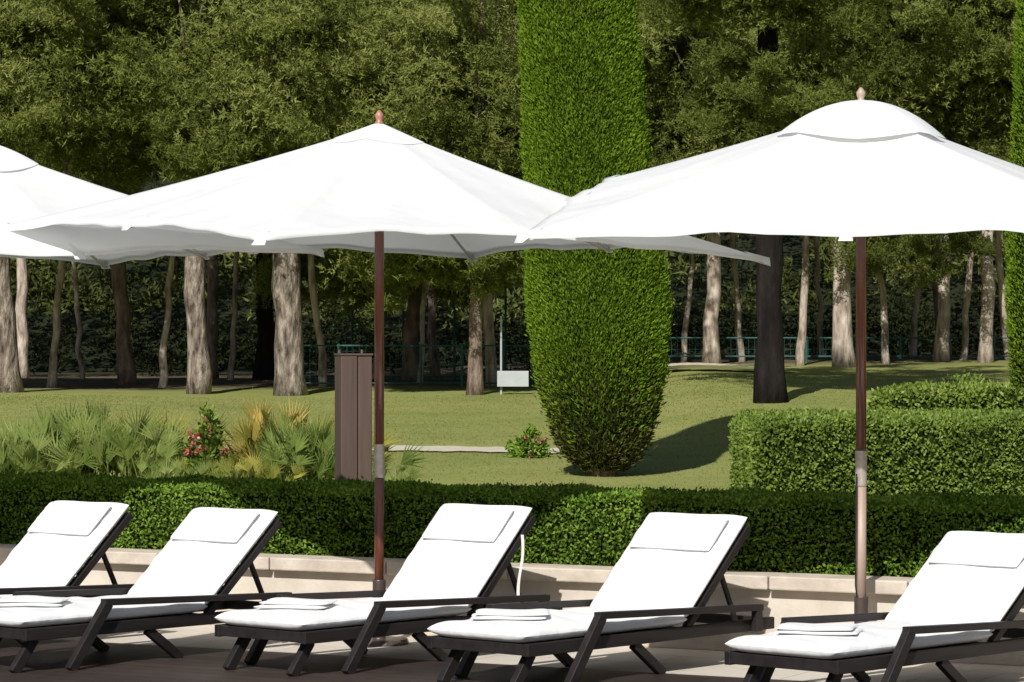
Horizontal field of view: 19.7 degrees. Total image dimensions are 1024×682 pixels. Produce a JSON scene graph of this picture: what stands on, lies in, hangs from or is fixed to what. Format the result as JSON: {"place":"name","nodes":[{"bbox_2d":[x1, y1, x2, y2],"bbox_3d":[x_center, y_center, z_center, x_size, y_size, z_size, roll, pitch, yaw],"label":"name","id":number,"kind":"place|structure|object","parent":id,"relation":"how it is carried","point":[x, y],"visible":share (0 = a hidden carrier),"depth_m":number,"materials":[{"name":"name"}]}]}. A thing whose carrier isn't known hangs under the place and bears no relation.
{"place":"outdoors","nodes":[
{"label":"outdoors","id":0,"kind":"place"},
{"bbox_2d":[184,444,559,452],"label":"path","id":1,"kind":"structure","parent":0,"point":[455,448],"depth_m":29.94,"materials":[{"name":"beige concrete"}]},
{"bbox_2d":[0,638,812,681],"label":"deck","id":2,"kind":"structure","parent":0,"point":[48,660],"depth_m":15.05,"materials":[{"name":"brown wood"}]},
{"bbox_2d":[0,500,133,644],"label":"sun lounger","id":3,"kind":"object","parent":2,"relation":"on","point":[59,544],"visible":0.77,"depth_m":16.72,"materials":[{"name":"white fabric"}]},
{"bbox_2d":[0,507,291,672],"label":"sun lounger","id":4,"kind":"object","parent":2,"relation":"on","point":[202,555],"visible":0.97,"depth_m":15.91,"materials":[{"name":"white fabric"}]},
{"bbox_2d":[0,595,70,606],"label":"folded towel","id":5,"kind":"object","parent":4,"relation":"on","point":[23,600],"visible":1,"depth_m":15.20,"materials":[{"name":"white fabric"}]},
{"bbox_2d":[214,503,562,676],"bbox_3d":[-0.631,1.301,15.663,0.753,0.811,2.020,0,0,41],"label":"sun lounger","id":6,"kind":"object","parent":2,"relation":"on","point":[458,560],"visible":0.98,"depth_m":15.71,"materials":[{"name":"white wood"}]},
{"bbox_2d":[254,597,337,609],"bbox_3d":[-1.109,1.350,15.165,0.392,0.052,0.265,0,0,11],"label":"folded towel","id":7,"kind":"object","parent":6,"relation":"on","point":[289,603],"visible":1,"depth_m":15.07,"materials":[{"name":"white fabric"}]},
{"bbox_2d":[427,512,773,681],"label":"sun lounger","id":8,"kind":"object","parent":2,"relation":"on","point":[667,573],"visible":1,"depth_m":15.12,"materials":[{"name":"white fabric"}]},
{"bbox_2d":[471,608,549,619],"bbox_3d":[-0.007,1.347,14.533,0.392,0.052,0.258,0,0,3],"label":"folded towel","id":9,"kind":"object","parent":8,"relation":"on","point":[508,614],"visible":1,"depth_m":14.43,"materials":[{"name":"white fabric"}]},
{"bbox_2d":[724,531,1023,681],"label":"sun lounger","id":10,"kind":"object","parent":2,"relation":"on","point":[961,596],"visible":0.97,"depth_m":14.24,"materials":[{"name":"white fabric"}]},
{"bbox_2d":[776,622,864,634],"bbox_3d":[1.436,1.343,13.746,0.389,0.050,0.266,0,0,16],"label":"folded towel","id":11,"kind":"object","parent":10,"relation":"on","point":[823,629],"visible":1,"depth_m":13.65,"materials":[{"name":"white fabric"}]},
{"bbox_2d":[0,156,1012,499],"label":"ground","id":12,"kind":"structure","parent":0,"point":[98,382],"depth_m":45.93,"materials":[{"name":"green plant"}]},
{"bbox_2d":[0,420,45,473],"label":"fan palm","id":13,"kind":"object","parent":12,"relation":"on","point":[20,439],"visible":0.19,"depth_m":23.95,"materials":[{"name":"green plant"}]},
{"bbox_2d":[0,415,106,475],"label":"fan palm","id":14,"kind":"object","parent":12,"relation":"on","point":[14,455],"visible":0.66,"depth_m":23.61,"materials":[{"name":"green plant"}]},
{"bbox_2d":[56,49,84,378],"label":"pine tree","id":15,"kind":"object","parent":12,"relation":"on","point":[79,328],"depth_m":53.97,"materials":[{"name":"brown plant"}]},
{"bbox_2d":[0,0,151,176],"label":"pine tree","id":16,"kind":"object","parent":12,"relation":"on","point":[30,37],"visible":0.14,"depth_m":46.52,"materials":[{"name":"green plant"}]},
{"bbox_2d":[6,396,155,475],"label":"fan palm","id":17,"kind":"object","parent":12,"relation":"on","point":[57,422],"visible":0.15,"depth_m":24.28,"materials":[{"name":"green plant"}]},
{"bbox_2d":[0,0,184,392],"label":"pine tree","id":18,"kind":"object","parent":12,"relation":"on","point":[10,373],"visible":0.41,"depth_m":45.59,"materials":[{"name":"green plant"}]},
{"bbox_2d":[33,52,151,387],"bbox_3d":[-7.375,-2.202,49.333,3.143,6.127,3.592,0,0,0],"label":"pine tree","id":19,"kind":"object","parent":12,"relation":"on","point":[52,378],"visible":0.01,"depth_m":49.44,"materials":[{"name":"brown plant"}]},
{"bbox_2d":[15,37,172,377],"bbox_3d":[-9.849,-4.549,60.660,6.882,10.885,8.296,0,0,0],"label":"pine tree","id":20,"kind":"object","parent":12,"relation":"on","point":[21,314],"depth_m":60.51,"materials":[{"name":"brown plant"}]},
{"bbox_2d":[25,401,191,478],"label":"fan palm","id":21,"kind":"object","parent":12,"relation":"on","point":[116,443],"visible":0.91,"depth_m":23.69,"materials":[{"name":"green plant"}]},
{"bbox_2d":[1,1,235,384],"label":"pine tree","id":22,"kind":"object","parent":12,"relation":"on","point":[126,372],"visible":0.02,"depth_m":50.89,"materials":[{"name":"brown plant"}]},
{"bbox_2d":[28,44,218,377],"bbox_3d":[-6.189,-4.947,58.840,8.435,11.555,8.161,0,0,27],"label":"pine tree","id":23,"kind":"object","parent":12,"relation":"on","point":[212,293],"depth_m":58.62,"materials":[{"name":"brown plant"}]},
{"bbox_2d":[81,407,237,477],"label":"fan palm","id":24,"kind":"object","parent":12,"relation":"on","point":[180,424],"visible":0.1,"depth_m":24.22,"materials":[{"name":"green plant"}]},
{"bbox_2d":[89,75,230,387],"bbox_3d":[-5.729,-1.861,49.540,3.455,5.513,3.094,0,0,-35],"label":"pine tree","id":25,"kind":"object","parent":12,"relation":"on","point":[163,380],"visible":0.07,"depth_m":49.46,"materials":[{"name":"green plant"}]},
{"bbox_2d":[117,453,237,478],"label":"fan palm","id":26,"kind":"object","parent":12,"relation":"on","point":[175,467],"visible":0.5,"depth_m":23.14,"materials":[{"name":"green plant"}]},
{"bbox_2d":[0,0,374,393],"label":"pine tree","id":27,"kind":"object","parent":12,"relation":"on","point":[199,373],"visible":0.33,"depth_m":45.50,"materials":[{"name":"green plant"}]},
{"bbox_2d":[176,402,230,476],"bbox_3d":[-2.442,0.904,23.582,0.507,0.851,0.512,0,0,-45],"label":"flowering shrub","id":28,"kind":"object","parent":12,"relation":"on","point":[206,439],"visible":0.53,"depth_m":23.50,"materials":[{"name":"green plant"}]},
{"bbox_2d":[227,252,238,379],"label":"pine tree","id":29,"kind":"object","parent":12,"relation":"on","point":[230,371],"visible":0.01,"depth_m":52.47,"materials":[{"name":"brown plant"}]},
{"bbox_2d":[169,449,307,481],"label":"fan palm","id":30,"kind":"object","parent":12,"relation":"on","point":[248,468],"visible":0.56,"depth_m":23.25,"materials":[{"name":"green plant"}]},
{"bbox_2d":[106,3,405,379],"bbox_3d":[-4.078,-4.085,52.637,6.735,9.780,6.979,0,0,-19],"label":"pine tree","id":31,"kind":"object","parent":12,"relation":"on","point":[263,368],"visible":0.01,"depth_m":52.87,"materials":[{"name":"brown plant"}]},
{"bbox_2d":[45,0,519,395],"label":"pine tree","id":32,"kind":"object","parent":12,"relation":"on","point":[235,144],"visible":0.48,"depth_m":44.60,"materials":[{"name":"green plant"}]},
{"bbox_2d":[254,29,363,386],"bbox_3d":[-3.418,-2.315,49.028,3.094,6.365,3.455,0,0,41],"label":"pine tree","id":33,"kind":"object","parent":12,"relation":"on","point":[322,372],"visible":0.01,"depth_m":48.95,"materials":[{"name":"brown plant"}]},
{"bbox_2d":[217,385,401,479],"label":"fan palm","id":34,"kind":"object","parent":12,"relation":"on","point":[245,432],"visible":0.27,"depth_m":24.27,"materials":[{"name":"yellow plant"}]},
{"bbox_2d":[251,407,429,482],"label":"fan palm","id":35,"kind":"object","parent":12,"relation":"on","point":[313,445],"visible":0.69,"depth_m":23.46,"materials":[{"name":"green plant"}]},
{"bbox_2d":[334,350,372,481],"bbox_3d":[-1.088,0.711,20.199,0.230,1.305,0.190,0,0,-18],"label":"timber post","id":36,"kind":"object","parent":12,"relation":"on","point":[353,415],"visible":0.67,"depth_m":20.12,"materials":[{"name":"brown wood"}]},
{"bbox_2d":[325,424,396,480],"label":"fan palm","id":37,"kind":"object","parent":12,"relation":"on","point":[387,455],"visible":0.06,"depth_m":24.54,"materials":[{"name":"green plant"}]},
{"bbox_2d":[372,359,373,378],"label":"pine tree","id":38,"kind":"object","parent":12,"relation":"on","point":[373,370],"depth_m":52.97,"materials":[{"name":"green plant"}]},
{"bbox_2d":[246,0,525,379],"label":"pine tree","id":39,"kind":"object","parent":12,"relation":"on","point":[410,329],"visible":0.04,"depth_m":51.06,"materials":[{"name":"green plant"}]},
{"bbox_2d":[372,460,452,485],"bbox_3d":[-0.966,1.073,23.140,0.747,0.366,0.741,0,0,38],"label":"flowering shrub","id":40,"kind":"object","parent":12,"relation":"on","point":[408,469],"visible":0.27,"depth_m":23.19,"materials":[{"name":"green plant"}]},
{"bbox_2d":[303,344,535,387],"bbox_3d":[-1.481,0.605,47.797,4.045,1.120,0.044,0,0,0],"label":"wire fence","id":41,"kind":"object","parent":12,"relation":"on","point":[420,382],"visible":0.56,"depth_m":47.79,"materials":[{"name":"green metal"}]},
{"bbox_2d":[427,281,440,377],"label":"pine tree","id":42,"kind":"object","parent":12,"relation":"on","point":[431,333],"depth_m":61.39,"materials":[{"name":"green plant"}]},
{"bbox_2d":[382,34,514,381],"bbox_3d":[-1.448,-2.159,49.987,3.170,5.958,3.423,0,0,29],"label":"pine tree","id":43,"kind":"object","parent":12,"relation":"on","point":[422,318],"visible":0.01,"depth_m":49.96,"materials":[{"name":"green plant"}]},
{"bbox_2d":[394,0,519,385],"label":"pine tree","id":44,"kind":"object","parent":12,"relation":"on","point":[488,327],"depth_m":48.43,"materials":[{"name":"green plant"}]},
{"bbox_2d":[237,0,683,394],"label":"pine tree","id":45,"kind":"object","parent":12,"relation":"on","point":[417,118],"visible":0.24,"depth_m":44.07,"materials":[{"name":"green plant"}]},
{"bbox_2d":[10,133,1008,335],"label":"wood","id":46,"kind":"object","parent":12,"relation":"on","point":[44,276],"visible":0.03,"depth_m":81.31,"materials":[{"name":"green plant"}]},
{"bbox_2d":[0,470,1023,576],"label":"clipped hedge","id":47,"kind":"object","parent":12,"relation":"on","point":[810,532],"visible":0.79,"depth_m":16.97,"materials":[{"name":"green plant"}]},
{"bbox_2d":[497,316,528,394],"bbox_3d":[0.014,0.267,44.962,0.480,1.300,0.106,0,0,0],"label":"sign board","id":48,"kind":"object","parent":12,"relation":"on","point":[512,378],"visible":0.91,"depth_m":44.91,"materials":[{"name":"grey paint"}]},
{"bbox_2d":[28,282,1002,377],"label":"undergrowth","id":49,"kind":"object","parent":12,"relation":"on","point":[927,346],"visible":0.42,"depth_m":68.34,"materials":[{"name":"green plant"}]},
{"bbox_2d":[360,1,687,178],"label":"pine tree","id":50,"kind":"object","parent":12,"relation":"on","point":[515,39],"visible":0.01,"depth_m":50.78,"materials":[{"name":"green plant"}]},
{"bbox_2d":[301,232,747,379],"bbox_3d":[0.365,-0.642,56.005,8.809,3.600,0.044,0,0,0],"label":"wire fence","id":51,"kind":"object","parent":12,"relation":"on","point":[454,376],"visible":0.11,"depth_m":56.00,"materials":[{"name":"green metal"}]},
{"bbox_2d":[501,423,554,458],"bbox_3d":[0.181,0.997,28.798,0.486,0.398,0.492,0,0,40],"label":"flowering shrub","id":52,"kind":"object","parent":12,"relation":"on","point":[525,442],"visible":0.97,"depth_m":28.70,"materials":[{"name":"green plant"}]},
{"bbox_2d":[514,0,674,476],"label":"cypress tree","id":53,"kind":"object","parent":12,"relation":"on","point":[597,321],"visible":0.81,"depth_m":25.57,"materials":[{"name":"green plant"}]},
{"bbox_2d":[646,33,745,361],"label":"pine tree","id":54,"kind":"object","parent":12,"relation":"on","point":[739,343],"visible":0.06,"depth_m":50.44,"materials":[{"name":"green plant"}]},
{"bbox_2d":[645,62,754,362],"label":"pine tree","id":55,"kind":"object","parent":12,"relation":"on","point":[688,305],"visible":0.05,"depth_m":49.95,"materials":[{"name":"green plant"}]},
{"bbox_2d":[515,0,925,363],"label":"pine tree","id":56,"kind":"object","parent":12,"relation":"on","point":[657,98],"visible":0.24,"depth_m":48.00,"materials":[{"name":"green plant"}]},
{"bbox_2d":[636,0,899,403],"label":"pine tree","id":57,"kind":"object","parent":12,"relation":"on","point":[772,99],"visible":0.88,"depth_m":36.51,"materials":[{"name":"green plant"}]},
{"bbox_2d":[813,236,824,355],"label":"pine tree","id":58,"kind":"object","parent":12,"relation":"on","point":[820,348],"visible":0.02,"depth_m":53.97,"materials":[{"name":"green plant"}]},
{"bbox_2d":[638,0,1013,366],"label":"pine tree","id":59,"kind":"object","parent":12,"relation":"on","point":[843,264],"visible":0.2,"depth_m":47.23,"materials":[{"name":"green plant"}]},
{"bbox_2d":[747,1,907,365],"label":"pine tree","id":60,"kind":"object","parent":12,"relation":"on","point":[800,349],"visible":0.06,"depth_m":48.45,"materials":[{"name":"green plant"}]},
{"bbox_2d":[669,336,1009,362],"bbox_3d":[6.146,0.329,49.599,7.160,0.820,0.044,0,0,0],"label":"wire fence","id":61,"kind":"object","parent":12,"relation":"on","point":[900,338],"visible":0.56,"depth_m":49.59,"materials":[{"name":"green metal"}]},
{"bbox_2d":[727,406,1023,497],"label":"clipped hedge","id":62,"kind":"object","parent":12,"relation":"on","point":[979,451],"visible":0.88,"depth_m":20.64,"materials":[{"name":"green plant"}]},
{"bbox_2d":[814,13,976,363],"bbox_3d":[6.014,-2.500,48.512,3.570,5.978,3.165,0,0,0],"label":"pine tree","id":63,"kind":"object","parent":12,"relation":"on","point":[885,357],"visible":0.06,"depth_m":48.42,"materials":[{"name":"green plant"}]},
{"bbox_2d":[804,0,1019,362],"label":"pine tree","id":64,"kind":"object","parent":12,"relation":"on","point":[922,13],"visible":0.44,"depth_m":47.21,"materials":[{"name":"green plant"}]},
{"bbox_2d":[908,238,920,355],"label":"pine tree","id":65,"kind":"object","parent":12,"relation":"on","point":[913,348],"depth_m":51.95,"materials":[{"name":"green plant"}]},
{"bbox_2d":[850,0,1018,361],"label":"pine tree","id":66,"kind":"object","parent":12,"relation":"on","point":[941,353],"visible":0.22,"depth_m":47.29,"materials":[{"name":"green plant"}]},
{"bbox_2d":[879,1,1003,355],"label":"pine tree","id":67,"kind":"object","parent":12,"relation":"on","point":[935,293],"depth_m":56.44,"materials":[{"name":"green plant"}]},
{"bbox_2d":[866,379,1023,410],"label":"clipped hedge","id":68,"kind":"object","parent":12,"relation":"on","point":[983,396],"visible":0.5,"depth_m":26.04,"materials":[{"name":"green plant"}]},
{"bbox_2d":[877,0,1015,150],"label":"pine tree","id":69,"kind":"object","parent":12,"relation":"on","point":[992,89],"visible":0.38,"depth_m":46.90,"materials":[{"name":"green plant"}]},
{"bbox_2d":[922,83,1009,359],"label":"pine tree","id":70,"kind":"object","parent":12,"relation":"on","point":[965,325],"visible":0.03,"depth_m":49.46,"materials":[{"name":"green plant"}]},
{"bbox_2d":[935,369,1003,384],"bbox_3d":[4.571,0.699,29.946,1.720,0.840,1.665,0,0,-40],"label":"shrub","id":71,"kind":"object","parent":12,"relation":"on","point":[961,380],"visible":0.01,"depth_m":29.88,"materials":[{"name":"green plant"}]},
{"bbox_2d":[994,230,1010,359],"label":"pine tree","id":72,"kind":"object","parent":12,"relation":"on","point":[999,271],"depth_m":49.95,"materials":[{"name":"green plant"}]},
{"bbox_2d":[1001,0,1023,395],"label":"cypress tree","id":73,"kind":"object","parent":12,"relation":"on","point":[1014,284],"visible":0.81,"depth_m":26.40,"materials":[{"name":"green plant"}]},
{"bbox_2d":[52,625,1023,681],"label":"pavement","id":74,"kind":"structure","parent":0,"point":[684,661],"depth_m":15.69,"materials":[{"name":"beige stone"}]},
{"bbox_2d":[0,146,323,268],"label":"patio umbrella","id":75,"kind":"object","parent":74,"relation":"on","point":[30,189],"visible":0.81,"depth_m":17.38,"materials":[{"name":"white fabric"}]},
{"bbox_2d":[3,110,770,645],"bbox_3d":[-0.819,0.199,16.516,3.272,2.990,3.272,0,0,-32],"label":"patio umbrella","id":76,"kind":"object","parent":74,"relation":"on","point":[379,188],"visible":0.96,"depth_m":15.97,"materials":[{"name":"white fabric"}]},
{"bbox_2d":[0,544,1023,665],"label":"wall","id":77,"kind":"structure","parent":74,"relation":"on","point":[778,595],"depth_m":16.55,"materials":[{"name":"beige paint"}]},
{"bbox_2d":[514,87,1023,623],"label":"patio umbrella","id":78,"kind":"object","parent":74,"relation":"on","point":[860,169],"visible":0.94,"depth_m":14.57,"materials":[{"name":"white fabric"}]},
{"bbox_2d":[668,362,793,366],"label":"path","id":79,"kind":"structure","parent":0,"point":[676,364],"depth_m":46.42,"materials":[{"name":"beige concrete"}]}
]}

